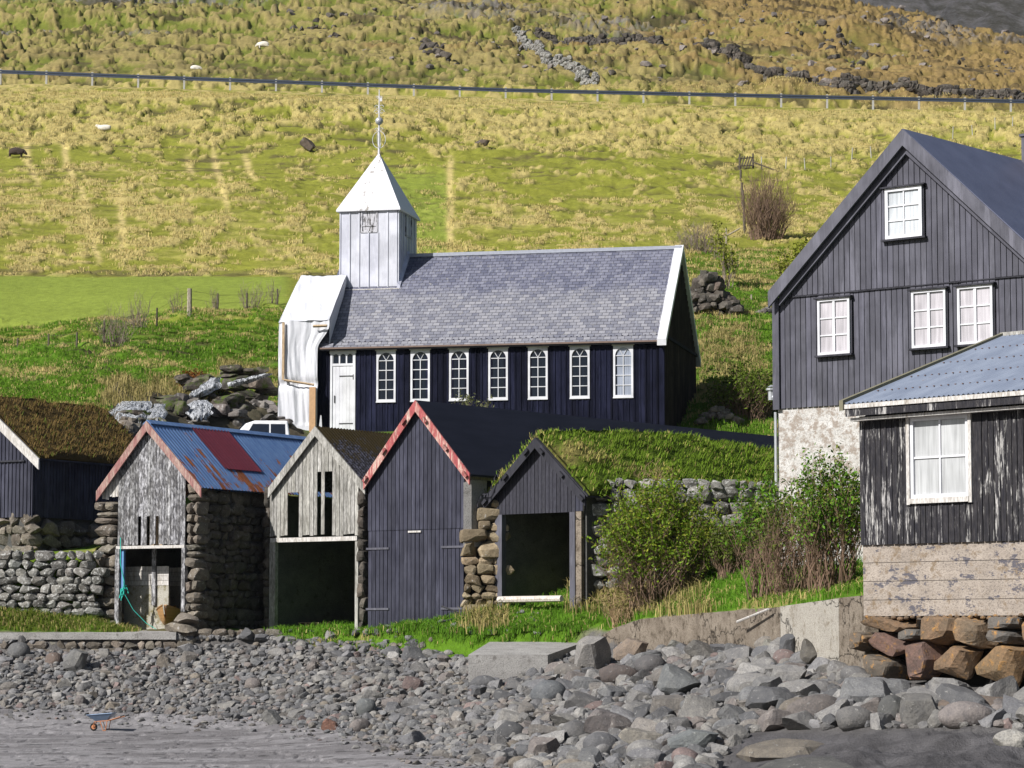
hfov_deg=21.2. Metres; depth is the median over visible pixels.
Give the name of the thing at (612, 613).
bush
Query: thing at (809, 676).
beach stone
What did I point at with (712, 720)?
beach stone
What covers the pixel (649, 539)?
bush
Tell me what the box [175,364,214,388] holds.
bush
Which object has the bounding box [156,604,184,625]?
wooden boat
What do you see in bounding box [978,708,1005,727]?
beach stone
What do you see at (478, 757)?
beach stone
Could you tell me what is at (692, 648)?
boulder
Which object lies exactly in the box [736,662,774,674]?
boulder
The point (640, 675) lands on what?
beach stone
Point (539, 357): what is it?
window
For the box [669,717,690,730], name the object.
beach stone
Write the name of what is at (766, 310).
stone heap
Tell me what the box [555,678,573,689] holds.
boulder
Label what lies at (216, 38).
ground
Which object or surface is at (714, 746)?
beach stone
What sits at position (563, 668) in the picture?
boulder
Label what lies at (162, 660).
beach stone
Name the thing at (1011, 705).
boulder
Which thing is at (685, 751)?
boulder
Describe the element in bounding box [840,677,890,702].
boulder
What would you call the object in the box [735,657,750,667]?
beach stone
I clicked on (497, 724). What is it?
beach stone
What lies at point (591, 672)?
boulder
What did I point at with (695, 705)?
boulder
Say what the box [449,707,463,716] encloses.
beach stone
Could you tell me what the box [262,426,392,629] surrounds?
boathouse
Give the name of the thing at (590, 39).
dry stone wall
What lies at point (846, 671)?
boulder
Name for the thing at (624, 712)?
boulder
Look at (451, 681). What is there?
beach stone
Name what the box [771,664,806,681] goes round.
boulder
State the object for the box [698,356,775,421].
bush
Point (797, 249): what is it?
bush
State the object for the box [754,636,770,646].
beach stone
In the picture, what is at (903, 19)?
crag
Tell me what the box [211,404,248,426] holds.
stream rock
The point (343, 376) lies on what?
door
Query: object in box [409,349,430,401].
window
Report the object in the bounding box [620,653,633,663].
beach stone
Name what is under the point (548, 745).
boulder
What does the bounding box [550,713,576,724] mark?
beach stone
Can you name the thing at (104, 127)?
sheep
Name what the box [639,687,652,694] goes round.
beach stone
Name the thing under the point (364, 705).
beach stone
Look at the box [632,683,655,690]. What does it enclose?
beach stone
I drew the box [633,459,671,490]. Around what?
bush
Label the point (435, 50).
crag
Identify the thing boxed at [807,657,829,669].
beach stone
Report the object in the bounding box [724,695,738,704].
beach stone
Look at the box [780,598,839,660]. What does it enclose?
retaining wall
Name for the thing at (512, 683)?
beach stone
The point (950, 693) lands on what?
boulder
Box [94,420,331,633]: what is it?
boathouse
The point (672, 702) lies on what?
boulder
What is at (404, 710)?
beach stone
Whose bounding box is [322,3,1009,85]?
scree
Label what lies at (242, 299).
bare shrub
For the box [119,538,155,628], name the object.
rope
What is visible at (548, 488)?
boathouse
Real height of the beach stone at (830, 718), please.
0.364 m
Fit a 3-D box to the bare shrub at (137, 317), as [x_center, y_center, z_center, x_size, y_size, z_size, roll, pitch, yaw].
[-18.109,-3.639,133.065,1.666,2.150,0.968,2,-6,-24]
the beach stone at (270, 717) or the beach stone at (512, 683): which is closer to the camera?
the beach stone at (512, 683)
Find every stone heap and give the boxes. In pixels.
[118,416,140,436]
[690,270,743,315]
[694,405,744,424]
[758,307,771,313]
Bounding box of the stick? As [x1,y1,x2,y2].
[736,608,768,622]
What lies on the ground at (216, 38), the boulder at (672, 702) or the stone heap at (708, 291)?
the stone heap at (708, 291)
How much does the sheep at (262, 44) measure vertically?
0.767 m
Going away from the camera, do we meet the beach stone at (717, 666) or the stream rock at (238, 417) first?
the beach stone at (717, 666)
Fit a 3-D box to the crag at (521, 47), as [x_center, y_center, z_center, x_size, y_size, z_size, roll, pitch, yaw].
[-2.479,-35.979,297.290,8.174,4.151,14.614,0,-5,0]
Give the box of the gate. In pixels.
[737,156,753,167]
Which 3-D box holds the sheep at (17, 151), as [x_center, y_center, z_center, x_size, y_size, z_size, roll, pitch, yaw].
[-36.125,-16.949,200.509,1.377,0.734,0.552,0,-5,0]
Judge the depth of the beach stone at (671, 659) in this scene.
75.10 m
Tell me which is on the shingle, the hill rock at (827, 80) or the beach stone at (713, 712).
the beach stone at (713, 712)
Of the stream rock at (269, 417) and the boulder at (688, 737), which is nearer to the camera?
the boulder at (688, 737)
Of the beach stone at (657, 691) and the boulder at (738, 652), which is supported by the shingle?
the beach stone at (657, 691)
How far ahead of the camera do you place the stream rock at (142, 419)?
107.94 m
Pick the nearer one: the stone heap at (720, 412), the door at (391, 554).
the door at (391, 554)
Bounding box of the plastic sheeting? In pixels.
[278,275,346,431]
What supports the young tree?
on the ground at (216, 38)
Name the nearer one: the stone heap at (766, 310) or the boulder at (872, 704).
the boulder at (872, 704)
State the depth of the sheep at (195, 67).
263.58 m
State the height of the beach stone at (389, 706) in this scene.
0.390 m
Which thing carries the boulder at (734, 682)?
on the ground at (216, 38)
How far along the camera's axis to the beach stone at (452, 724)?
73.45 m
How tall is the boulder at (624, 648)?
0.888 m
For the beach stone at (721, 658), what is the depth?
71.74 m
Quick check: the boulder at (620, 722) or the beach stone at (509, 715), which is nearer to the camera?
the boulder at (620, 722)
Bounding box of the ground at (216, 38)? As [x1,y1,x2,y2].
[0,0,1023,767]
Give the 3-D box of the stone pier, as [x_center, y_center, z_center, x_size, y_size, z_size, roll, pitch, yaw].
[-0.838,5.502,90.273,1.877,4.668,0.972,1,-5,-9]
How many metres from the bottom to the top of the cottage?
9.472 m
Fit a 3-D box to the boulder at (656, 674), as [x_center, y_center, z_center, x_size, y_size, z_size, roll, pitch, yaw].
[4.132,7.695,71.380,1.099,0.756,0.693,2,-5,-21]
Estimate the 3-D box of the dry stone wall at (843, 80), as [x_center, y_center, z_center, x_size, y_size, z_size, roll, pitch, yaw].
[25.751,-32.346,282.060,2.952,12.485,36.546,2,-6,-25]
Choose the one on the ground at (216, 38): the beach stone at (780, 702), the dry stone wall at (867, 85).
the dry stone wall at (867, 85)
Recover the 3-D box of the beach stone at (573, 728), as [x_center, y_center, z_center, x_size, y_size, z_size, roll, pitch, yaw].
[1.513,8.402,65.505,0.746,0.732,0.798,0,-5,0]
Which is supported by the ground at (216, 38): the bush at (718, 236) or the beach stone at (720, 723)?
the bush at (718, 236)
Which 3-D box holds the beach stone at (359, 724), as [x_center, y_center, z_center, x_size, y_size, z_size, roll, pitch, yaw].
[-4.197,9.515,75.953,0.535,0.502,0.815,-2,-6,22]
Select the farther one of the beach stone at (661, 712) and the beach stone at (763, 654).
the beach stone at (763, 654)
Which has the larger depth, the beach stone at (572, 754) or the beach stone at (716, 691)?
the beach stone at (716, 691)
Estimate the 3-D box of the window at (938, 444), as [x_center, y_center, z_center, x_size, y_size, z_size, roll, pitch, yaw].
[9.732,1.651,62.307,0.090,1.854,1.682,5,-7,-42]
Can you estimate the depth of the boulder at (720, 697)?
64.46 m
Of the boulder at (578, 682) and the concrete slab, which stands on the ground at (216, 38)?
the concrete slab
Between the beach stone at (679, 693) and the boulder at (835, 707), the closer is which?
the boulder at (835, 707)
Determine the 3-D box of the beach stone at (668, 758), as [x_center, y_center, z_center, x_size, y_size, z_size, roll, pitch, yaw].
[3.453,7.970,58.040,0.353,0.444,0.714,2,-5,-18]
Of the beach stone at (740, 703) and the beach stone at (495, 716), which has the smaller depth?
the beach stone at (740, 703)
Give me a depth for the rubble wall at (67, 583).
94.08 m
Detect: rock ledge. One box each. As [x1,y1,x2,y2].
[736,738,823,761]
[758,756,854,767]
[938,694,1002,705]
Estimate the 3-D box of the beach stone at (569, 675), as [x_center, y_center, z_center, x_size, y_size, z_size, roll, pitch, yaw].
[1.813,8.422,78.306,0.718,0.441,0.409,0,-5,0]
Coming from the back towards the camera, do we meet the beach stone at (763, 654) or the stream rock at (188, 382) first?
the stream rock at (188, 382)
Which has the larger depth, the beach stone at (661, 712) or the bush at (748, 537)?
the bush at (748, 537)
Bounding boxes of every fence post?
[103,320,104,342]
[156,308,157,325]
[187,288,191,315]
[217,293,218,308]
[246,293,247,307]
[743,216,745,232]
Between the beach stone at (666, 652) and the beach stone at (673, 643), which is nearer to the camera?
the beach stone at (666, 652)
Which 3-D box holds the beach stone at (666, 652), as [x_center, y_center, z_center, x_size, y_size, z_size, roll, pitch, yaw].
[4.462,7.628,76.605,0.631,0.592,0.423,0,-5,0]
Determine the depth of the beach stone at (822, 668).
65.92 m
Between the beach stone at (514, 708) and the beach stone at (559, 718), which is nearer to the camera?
the beach stone at (559, 718)
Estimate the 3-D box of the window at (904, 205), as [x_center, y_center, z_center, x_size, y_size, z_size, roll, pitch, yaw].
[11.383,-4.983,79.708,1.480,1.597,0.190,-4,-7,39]
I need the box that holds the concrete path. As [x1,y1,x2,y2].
[0,630,176,639]
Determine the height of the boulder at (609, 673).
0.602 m
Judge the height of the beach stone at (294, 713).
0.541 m
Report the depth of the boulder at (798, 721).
59.11 m
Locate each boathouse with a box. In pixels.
[0,393,133,551]
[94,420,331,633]
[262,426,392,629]
[362,400,777,627]
[477,427,778,610]
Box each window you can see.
[375,349,396,402]
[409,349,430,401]
[448,348,469,400]
[487,347,508,400]
[527,346,548,399]
[568,345,590,398]
[612,344,633,397]
[813,295,853,357]
[880,182,926,241]
[907,286,950,350]
[910,414,967,498]
[953,282,996,347]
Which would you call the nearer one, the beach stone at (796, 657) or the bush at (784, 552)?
the beach stone at (796, 657)
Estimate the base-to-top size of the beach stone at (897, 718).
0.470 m
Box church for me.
[317,90,700,431]
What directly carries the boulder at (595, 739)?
on the shingle
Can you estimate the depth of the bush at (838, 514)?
73.21 m
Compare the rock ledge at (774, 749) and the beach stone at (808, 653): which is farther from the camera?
the beach stone at (808, 653)
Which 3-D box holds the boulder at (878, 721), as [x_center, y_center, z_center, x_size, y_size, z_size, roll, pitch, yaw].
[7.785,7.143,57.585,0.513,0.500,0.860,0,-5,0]
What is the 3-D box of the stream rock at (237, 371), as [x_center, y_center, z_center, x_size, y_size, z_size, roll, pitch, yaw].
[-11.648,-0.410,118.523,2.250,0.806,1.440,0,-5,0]
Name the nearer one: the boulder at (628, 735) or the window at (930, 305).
the boulder at (628, 735)
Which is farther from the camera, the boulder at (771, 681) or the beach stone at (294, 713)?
the beach stone at (294, 713)
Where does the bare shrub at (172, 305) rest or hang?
on the ground at (216, 38)
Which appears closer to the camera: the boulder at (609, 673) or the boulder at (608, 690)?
the boulder at (608, 690)
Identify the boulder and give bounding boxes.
[62,648,88,672]
[396,731,425,745]
[401,645,425,660]
[469,675,495,685]
[516,712,535,722]
[528,724,556,736]
[528,737,559,754]
[530,680,565,699]
[538,730,564,743]
[554,663,581,676]
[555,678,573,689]
[564,691,600,708]
[572,676,601,689]
[574,636,611,668]
[582,732,617,748]
[584,668,599,677]
[584,707,619,733]
[597,685,627,698]
[599,664,637,683]
[610,705,633,717]
[610,714,631,729]
[613,638,648,661]
[618,727,662,743]
[621,701,645,711]
[626,739,662,752]
[626,747,665,761]
[630,717,656,731]
[631,652,662,663]
[634,654,665,671]
[650,695,684,716]
[652,667,661,687]
[657,663,701,694]
[667,729,718,748]
[671,747,697,761]
[679,694,719,717]
[680,694,707,708]
[684,640,713,657]
[709,691,739,703]
[723,646,752,660]
[726,673,767,691]
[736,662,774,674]
[745,686,797,709]
[752,676,782,686]
[753,657,777,663]
[757,708,790,731]
[766,637,780,656]
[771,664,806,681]
[777,681,819,695]
[778,697,801,709]
[781,710,814,729]
[785,662,805,666]
[786,694,836,715]
[814,698,849,720]
[835,706,871,730]
[840,666,866,678]
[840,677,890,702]
[860,697,880,711]
[870,712,893,729]
[883,678,911,694]
[899,693,938,727]
[906,686,941,706]
[928,677,967,691]
[935,683,985,702]
[938,701,991,728]
[977,676,1019,696]
[1002,694,1023,721]
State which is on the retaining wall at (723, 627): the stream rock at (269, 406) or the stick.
the stick
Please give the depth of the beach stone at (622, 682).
73.43 m
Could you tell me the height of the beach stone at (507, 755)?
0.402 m
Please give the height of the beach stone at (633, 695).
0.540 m
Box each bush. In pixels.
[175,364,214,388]
[451,389,493,406]
[581,465,735,607]
[588,571,653,627]
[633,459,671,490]
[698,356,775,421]
[703,517,756,579]
[705,220,729,258]
[718,470,806,600]
[751,481,827,598]
[769,233,810,278]
[779,442,862,592]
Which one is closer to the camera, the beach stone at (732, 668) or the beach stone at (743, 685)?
the beach stone at (743, 685)
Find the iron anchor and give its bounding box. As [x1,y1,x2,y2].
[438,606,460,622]
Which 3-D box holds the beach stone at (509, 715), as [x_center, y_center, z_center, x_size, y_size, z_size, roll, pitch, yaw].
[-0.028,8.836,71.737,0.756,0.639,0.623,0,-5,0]
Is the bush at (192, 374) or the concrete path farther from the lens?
the bush at (192, 374)
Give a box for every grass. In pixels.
[0,304,284,410]
[0,605,143,631]
[93,313,768,634]
[264,526,862,649]
[677,246,790,435]
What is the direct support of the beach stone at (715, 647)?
on the ground at (216, 38)
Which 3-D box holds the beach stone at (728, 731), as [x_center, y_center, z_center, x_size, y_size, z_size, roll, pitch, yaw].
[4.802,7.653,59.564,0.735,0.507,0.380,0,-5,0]
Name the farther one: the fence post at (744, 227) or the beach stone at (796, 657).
the fence post at (744, 227)
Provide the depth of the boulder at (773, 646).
69.65 m
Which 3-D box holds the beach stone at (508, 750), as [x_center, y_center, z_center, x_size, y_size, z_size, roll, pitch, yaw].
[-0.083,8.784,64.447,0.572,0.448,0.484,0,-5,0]
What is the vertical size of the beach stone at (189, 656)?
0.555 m
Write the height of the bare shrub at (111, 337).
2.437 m
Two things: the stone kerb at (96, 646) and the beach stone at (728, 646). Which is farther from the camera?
the stone kerb at (96, 646)
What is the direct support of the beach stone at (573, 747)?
on the shingle
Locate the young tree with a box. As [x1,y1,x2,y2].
[714,239,743,287]
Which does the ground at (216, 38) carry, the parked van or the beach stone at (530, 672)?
the parked van
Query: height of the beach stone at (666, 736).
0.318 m
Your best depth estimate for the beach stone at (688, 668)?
72.06 m
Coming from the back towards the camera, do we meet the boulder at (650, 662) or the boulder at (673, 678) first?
the boulder at (650, 662)
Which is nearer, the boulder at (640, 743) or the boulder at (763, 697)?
the boulder at (640, 743)
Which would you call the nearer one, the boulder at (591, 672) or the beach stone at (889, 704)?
the beach stone at (889, 704)
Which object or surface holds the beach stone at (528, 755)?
on the shingle
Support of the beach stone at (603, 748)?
on the shingle
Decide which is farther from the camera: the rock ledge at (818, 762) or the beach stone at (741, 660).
the beach stone at (741, 660)
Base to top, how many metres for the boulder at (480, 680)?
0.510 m
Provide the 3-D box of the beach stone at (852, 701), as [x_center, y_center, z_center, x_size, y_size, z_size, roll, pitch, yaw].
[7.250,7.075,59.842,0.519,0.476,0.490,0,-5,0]
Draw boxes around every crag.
[286,7,344,37]
[419,37,454,61]
[476,41,526,50]
[793,19,868,67]
[883,11,961,38]
[957,57,1015,74]
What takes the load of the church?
on the ground at (216, 38)
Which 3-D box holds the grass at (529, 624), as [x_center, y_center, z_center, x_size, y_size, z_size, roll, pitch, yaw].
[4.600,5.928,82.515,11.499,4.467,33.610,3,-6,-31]
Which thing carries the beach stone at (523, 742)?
on the shingle
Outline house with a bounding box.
[766,129,1023,566]
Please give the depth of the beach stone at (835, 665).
65.39 m
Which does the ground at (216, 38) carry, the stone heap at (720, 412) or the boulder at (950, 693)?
the stone heap at (720, 412)
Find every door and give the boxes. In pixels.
[332,366,353,429]
[366,530,415,627]
[415,529,463,622]
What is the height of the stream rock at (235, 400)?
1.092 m
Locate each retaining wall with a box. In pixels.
[602,607,780,649]
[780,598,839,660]
[839,595,878,668]
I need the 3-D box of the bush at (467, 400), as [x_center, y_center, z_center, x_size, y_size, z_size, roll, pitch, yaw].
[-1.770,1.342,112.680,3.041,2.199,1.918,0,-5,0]
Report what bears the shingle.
on the ground at (216, 38)
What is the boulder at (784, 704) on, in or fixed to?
on the ground at (216, 38)
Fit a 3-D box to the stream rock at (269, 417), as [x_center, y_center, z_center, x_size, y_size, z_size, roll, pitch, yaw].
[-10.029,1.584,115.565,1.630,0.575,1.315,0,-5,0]
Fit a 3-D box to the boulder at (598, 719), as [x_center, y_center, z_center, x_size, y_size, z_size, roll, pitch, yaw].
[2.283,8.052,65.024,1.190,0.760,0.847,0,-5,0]
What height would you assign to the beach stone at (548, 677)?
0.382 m
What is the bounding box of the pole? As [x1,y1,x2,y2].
[753,161,777,171]
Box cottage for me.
[839,330,1023,687]
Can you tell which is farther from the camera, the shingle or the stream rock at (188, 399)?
the stream rock at (188, 399)
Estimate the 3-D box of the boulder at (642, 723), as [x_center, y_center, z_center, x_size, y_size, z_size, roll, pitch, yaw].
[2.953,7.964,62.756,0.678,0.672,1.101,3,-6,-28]
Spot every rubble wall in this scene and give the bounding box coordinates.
[0,550,109,615]
[591,478,778,589]
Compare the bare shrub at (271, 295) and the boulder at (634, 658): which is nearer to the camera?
the boulder at (634, 658)
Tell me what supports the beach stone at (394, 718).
on the shingle
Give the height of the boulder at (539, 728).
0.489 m
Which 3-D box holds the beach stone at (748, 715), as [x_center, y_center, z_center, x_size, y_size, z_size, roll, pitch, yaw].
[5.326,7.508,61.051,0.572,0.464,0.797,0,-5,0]
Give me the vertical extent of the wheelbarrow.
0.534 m
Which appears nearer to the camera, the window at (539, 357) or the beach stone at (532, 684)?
the beach stone at (532, 684)
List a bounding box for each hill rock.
[300,137,315,150]
[475,139,489,145]
[808,60,814,65]
[819,78,831,82]
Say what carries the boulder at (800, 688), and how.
on the shingle
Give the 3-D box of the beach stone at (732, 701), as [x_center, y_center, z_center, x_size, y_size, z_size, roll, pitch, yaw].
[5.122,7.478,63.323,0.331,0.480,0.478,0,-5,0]
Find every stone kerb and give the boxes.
[0,640,193,651]
[182,628,281,641]
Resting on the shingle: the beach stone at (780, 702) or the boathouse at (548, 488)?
the beach stone at (780, 702)
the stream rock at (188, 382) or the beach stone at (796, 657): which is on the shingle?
the beach stone at (796, 657)
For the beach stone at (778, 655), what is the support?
on the shingle
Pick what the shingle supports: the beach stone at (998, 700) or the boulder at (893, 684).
the beach stone at (998, 700)
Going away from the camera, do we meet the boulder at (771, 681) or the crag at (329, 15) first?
the boulder at (771, 681)
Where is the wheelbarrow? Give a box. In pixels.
[86,712,128,730]
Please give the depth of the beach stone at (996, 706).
57.47 m
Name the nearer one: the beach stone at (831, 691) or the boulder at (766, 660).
the beach stone at (831, 691)
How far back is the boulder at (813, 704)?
59.80 m
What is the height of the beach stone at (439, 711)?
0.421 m
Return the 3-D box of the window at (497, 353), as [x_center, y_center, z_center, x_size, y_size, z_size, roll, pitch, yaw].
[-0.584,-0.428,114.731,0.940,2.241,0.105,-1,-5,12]
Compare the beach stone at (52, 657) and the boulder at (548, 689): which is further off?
the beach stone at (52, 657)
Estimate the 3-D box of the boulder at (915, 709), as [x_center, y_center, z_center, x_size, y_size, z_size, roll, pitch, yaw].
[8.537,6.864,57.324,0.864,0.787,0.755,0,-5,0]
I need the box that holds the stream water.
[109,373,273,426]
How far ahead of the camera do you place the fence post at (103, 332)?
129.90 m
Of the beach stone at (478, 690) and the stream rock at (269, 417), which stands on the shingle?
the beach stone at (478, 690)
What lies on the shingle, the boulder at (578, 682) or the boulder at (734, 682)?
the boulder at (578, 682)
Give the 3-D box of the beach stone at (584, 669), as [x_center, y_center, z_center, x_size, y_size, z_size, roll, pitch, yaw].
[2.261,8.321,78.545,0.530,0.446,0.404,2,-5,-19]
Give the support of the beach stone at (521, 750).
on the shingle
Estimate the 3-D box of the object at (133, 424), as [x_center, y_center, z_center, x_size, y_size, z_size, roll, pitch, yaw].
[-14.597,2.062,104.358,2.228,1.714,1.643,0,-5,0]
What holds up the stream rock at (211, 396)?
on the ground at (216, 38)
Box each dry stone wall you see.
[511,26,599,85]
[526,27,663,45]
[680,37,859,94]
[851,74,1023,99]
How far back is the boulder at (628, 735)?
61.00 m
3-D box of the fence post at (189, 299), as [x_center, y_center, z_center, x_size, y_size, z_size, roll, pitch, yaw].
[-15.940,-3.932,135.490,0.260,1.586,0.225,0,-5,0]
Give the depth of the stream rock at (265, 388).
117.93 m
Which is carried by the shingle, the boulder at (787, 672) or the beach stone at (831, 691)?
the beach stone at (831, 691)
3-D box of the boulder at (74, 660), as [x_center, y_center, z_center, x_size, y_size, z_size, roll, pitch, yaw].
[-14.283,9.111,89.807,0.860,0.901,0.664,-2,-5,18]
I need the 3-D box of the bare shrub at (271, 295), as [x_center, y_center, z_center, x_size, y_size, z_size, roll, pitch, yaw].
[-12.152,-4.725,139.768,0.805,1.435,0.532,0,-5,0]
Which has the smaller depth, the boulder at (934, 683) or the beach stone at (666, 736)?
the boulder at (934, 683)
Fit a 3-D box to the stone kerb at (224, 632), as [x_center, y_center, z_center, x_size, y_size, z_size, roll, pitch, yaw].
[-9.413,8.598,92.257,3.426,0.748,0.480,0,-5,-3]
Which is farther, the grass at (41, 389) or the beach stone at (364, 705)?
the grass at (41, 389)
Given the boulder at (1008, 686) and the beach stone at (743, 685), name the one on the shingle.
the beach stone at (743, 685)
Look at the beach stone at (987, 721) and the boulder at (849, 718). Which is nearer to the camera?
the beach stone at (987, 721)
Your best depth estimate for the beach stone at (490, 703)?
76.55 m
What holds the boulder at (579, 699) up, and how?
on the shingle
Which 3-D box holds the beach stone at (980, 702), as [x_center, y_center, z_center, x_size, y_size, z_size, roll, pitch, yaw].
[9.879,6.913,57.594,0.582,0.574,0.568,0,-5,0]
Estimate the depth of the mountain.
2013.73 m
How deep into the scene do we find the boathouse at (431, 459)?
91.61 m
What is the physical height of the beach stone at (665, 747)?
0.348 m
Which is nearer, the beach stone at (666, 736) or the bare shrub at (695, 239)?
the beach stone at (666, 736)
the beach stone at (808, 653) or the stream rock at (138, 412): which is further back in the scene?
the stream rock at (138, 412)
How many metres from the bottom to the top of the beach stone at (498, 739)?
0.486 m
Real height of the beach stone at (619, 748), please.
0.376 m
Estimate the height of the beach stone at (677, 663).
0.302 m
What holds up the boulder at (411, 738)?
on the shingle
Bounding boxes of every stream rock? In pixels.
[115,410,155,415]
[138,417,165,422]
[154,395,174,403]
[161,396,188,418]
[174,374,221,391]
[175,393,199,403]
[187,419,209,425]
[200,392,216,401]
[210,392,248,409]
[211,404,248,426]
[216,364,268,378]
[221,377,277,400]
[249,398,277,413]
[260,414,292,425]
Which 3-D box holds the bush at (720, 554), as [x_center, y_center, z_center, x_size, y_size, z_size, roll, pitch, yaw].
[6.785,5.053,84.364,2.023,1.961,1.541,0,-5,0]
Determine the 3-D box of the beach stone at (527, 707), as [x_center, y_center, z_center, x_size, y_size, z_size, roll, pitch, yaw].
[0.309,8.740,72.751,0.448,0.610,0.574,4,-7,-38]
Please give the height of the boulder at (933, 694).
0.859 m
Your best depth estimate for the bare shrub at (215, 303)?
137.91 m
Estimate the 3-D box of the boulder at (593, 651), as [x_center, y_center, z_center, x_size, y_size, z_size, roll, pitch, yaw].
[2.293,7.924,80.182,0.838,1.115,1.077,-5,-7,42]
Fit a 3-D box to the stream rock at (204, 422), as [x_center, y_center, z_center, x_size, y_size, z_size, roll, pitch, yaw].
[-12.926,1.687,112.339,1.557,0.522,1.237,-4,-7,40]
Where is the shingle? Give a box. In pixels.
[0,610,1023,767]
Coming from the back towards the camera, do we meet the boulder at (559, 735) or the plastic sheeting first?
the plastic sheeting
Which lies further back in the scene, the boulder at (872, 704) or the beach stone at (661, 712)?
the beach stone at (661, 712)
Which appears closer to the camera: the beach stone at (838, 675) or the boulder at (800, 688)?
the boulder at (800, 688)
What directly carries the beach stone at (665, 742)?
on the shingle
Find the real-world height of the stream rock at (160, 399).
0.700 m
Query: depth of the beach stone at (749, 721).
60.43 m
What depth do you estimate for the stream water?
112.52 m
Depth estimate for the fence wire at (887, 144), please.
212.06 m
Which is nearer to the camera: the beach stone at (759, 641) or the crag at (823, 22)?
the beach stone at (759, 641)
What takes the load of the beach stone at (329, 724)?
on the shingle
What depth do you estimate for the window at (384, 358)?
115.81 m
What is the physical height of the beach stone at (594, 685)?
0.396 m
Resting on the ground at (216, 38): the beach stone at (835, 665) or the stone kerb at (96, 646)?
the stone kerb at (96, 646)
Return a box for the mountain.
[854,0,1023,35]
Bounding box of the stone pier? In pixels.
[459,480,514,613]
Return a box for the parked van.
[239,421,289,434]
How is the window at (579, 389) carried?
in the church
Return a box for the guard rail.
[0,69,1023,111]
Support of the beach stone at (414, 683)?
on the shingle
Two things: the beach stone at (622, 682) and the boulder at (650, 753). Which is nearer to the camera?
the boulder at (650, 753)
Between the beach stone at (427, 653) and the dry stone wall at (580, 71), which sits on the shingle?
the beach stone at (427, 653)
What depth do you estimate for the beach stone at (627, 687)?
72.07 m
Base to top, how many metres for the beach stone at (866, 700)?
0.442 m
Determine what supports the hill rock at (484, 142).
on the ground at (216, 38)
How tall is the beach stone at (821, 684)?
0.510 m
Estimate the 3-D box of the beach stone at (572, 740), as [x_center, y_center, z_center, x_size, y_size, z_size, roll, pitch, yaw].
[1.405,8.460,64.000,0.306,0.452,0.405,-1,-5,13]
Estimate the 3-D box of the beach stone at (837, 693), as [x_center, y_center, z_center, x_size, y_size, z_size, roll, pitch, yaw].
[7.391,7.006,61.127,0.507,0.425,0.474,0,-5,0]
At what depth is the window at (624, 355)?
113.59 m
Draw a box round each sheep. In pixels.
[9,147,26,156]
[95,124,110,130]
[190,65,201,69]
[255,41,268,48]
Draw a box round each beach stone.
[7,642,29,658]
[45,652,62,663]
[156,654,170,667]
[180,651,197,661]
[261,709,281,724]
[287,707,312,718]
[321,718,338,730]
[349,718,370,731]
[356,698,375,714]
[384,702,400,710]
[388,713,406,723]
[395,707,413,714]
[401,697,423,706]
[402,676,423,690]
[409,661,428,672]
[422,649,436,657]
[433,706,448,716]
[443,678,454,683]
[448,720,463,727]
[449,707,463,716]
[457,665,467,673]
[469,744,491,752]
[469,753,488,763]
[471,686,486,695]
[482,699,499,706]
[489,709,500,720]
[490,734,508,743]
[493,751,514,760]
[494,720,507,729]
[494,721,523,736]
[497,706,518,714]
[497,709,519,721]
[500,748,516,752]
[505,677,520,689]
[515,740,529,743]
[515,745,527,755]
[517,702,534,713]
[525,667,538,676]
[525,753,534,757]
[527,678,544,688]
[535,676,556,679]
[544,661,564,672]
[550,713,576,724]
[557,745,576,754]
[561,720,585,740]
[563,671,585,679]
[566,737,578,744]
[566,749,579,758]
[575,739,583,749]
[581,667,594,672]
[589,682,614,690]
[596,744,611,754]
[608,728,621,734]
[611,744,625,754]
[617,680,634,685]
[619,685,635,691]
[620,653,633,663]
[626,689,649,702]
[630,669,650,683]
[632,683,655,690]
[633,703,650,717]
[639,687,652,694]
[650,706,672,719]
[652,688,663,696]
[655,722,670,731]
[656,733,675,740]
[660,646,681,658]
[660,745,670,751]
[662,738,667,745]
[664,753,671,760]
[665,748,674,755]
[666,656,682,663]
[667,640,680,646]
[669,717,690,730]
[670,692,685,695]
[672,660,683,665]
[682,666,691,672]
[687,744,707,752]
[706,718,719,723]
[707,708,720,717]
[709,644,724,651]
[710,687,723,695]
[710,743,730,753]
[712,719,735,728]
[712,752,723,759]
[713,664,734,669]
[715,668,735,682]
[716,653,726,662]
[716,704,744,723]
[716,725,749,739]
[724,643,735,650]
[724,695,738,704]
[725,667,736,671]
[726,697,738,706]
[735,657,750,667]
[737,699,745,706]
[738,682,752,691]
[738,711,759,721]
[739,686,753,700]
[739,719,757,725]
[746,708,759,711]
[751,645,767,656]
[751,651,769,662]
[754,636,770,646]
[762,639,772,645]
[772,649,793,662]
[775,698,784,708]
[779,634,794,652]
[789,652,806,663]
[793,679,809,682]
[800,639,816,663]
[803,671,822,678]
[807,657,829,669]
[808,673,822,680]
[808,679,829,692]
[815,664,827,672]
[822,713,837,725]
[823,688,840,695]
[826,660,847,669]
[833,689,840,696]
[835,697,854,705]
[836,670,840,680]
[849,673,870,676]
[862,697,873,703]
[877,695,900,719]
[894,689,907,694]
[895,713,900,721]
[927,709,942,727]
[973,699,991,706]
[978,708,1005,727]
[991,703,1001,709]
[992,729,1023,747]
[993,698,1002,703]
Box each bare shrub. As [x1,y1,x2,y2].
[90,301,142,346]
[124,289,155,327]
[169,286,185,312]
[205,286,219,308]
[238,278,266,308]
[266,278,280,302]
[673,218,723,252]
[733,160,802,239]
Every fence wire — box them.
[20,291,272,344]
[793,118,998,158]
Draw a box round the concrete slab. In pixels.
[468,642,576,681]
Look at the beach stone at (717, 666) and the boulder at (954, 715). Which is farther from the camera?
the beach stone at (717, 666)

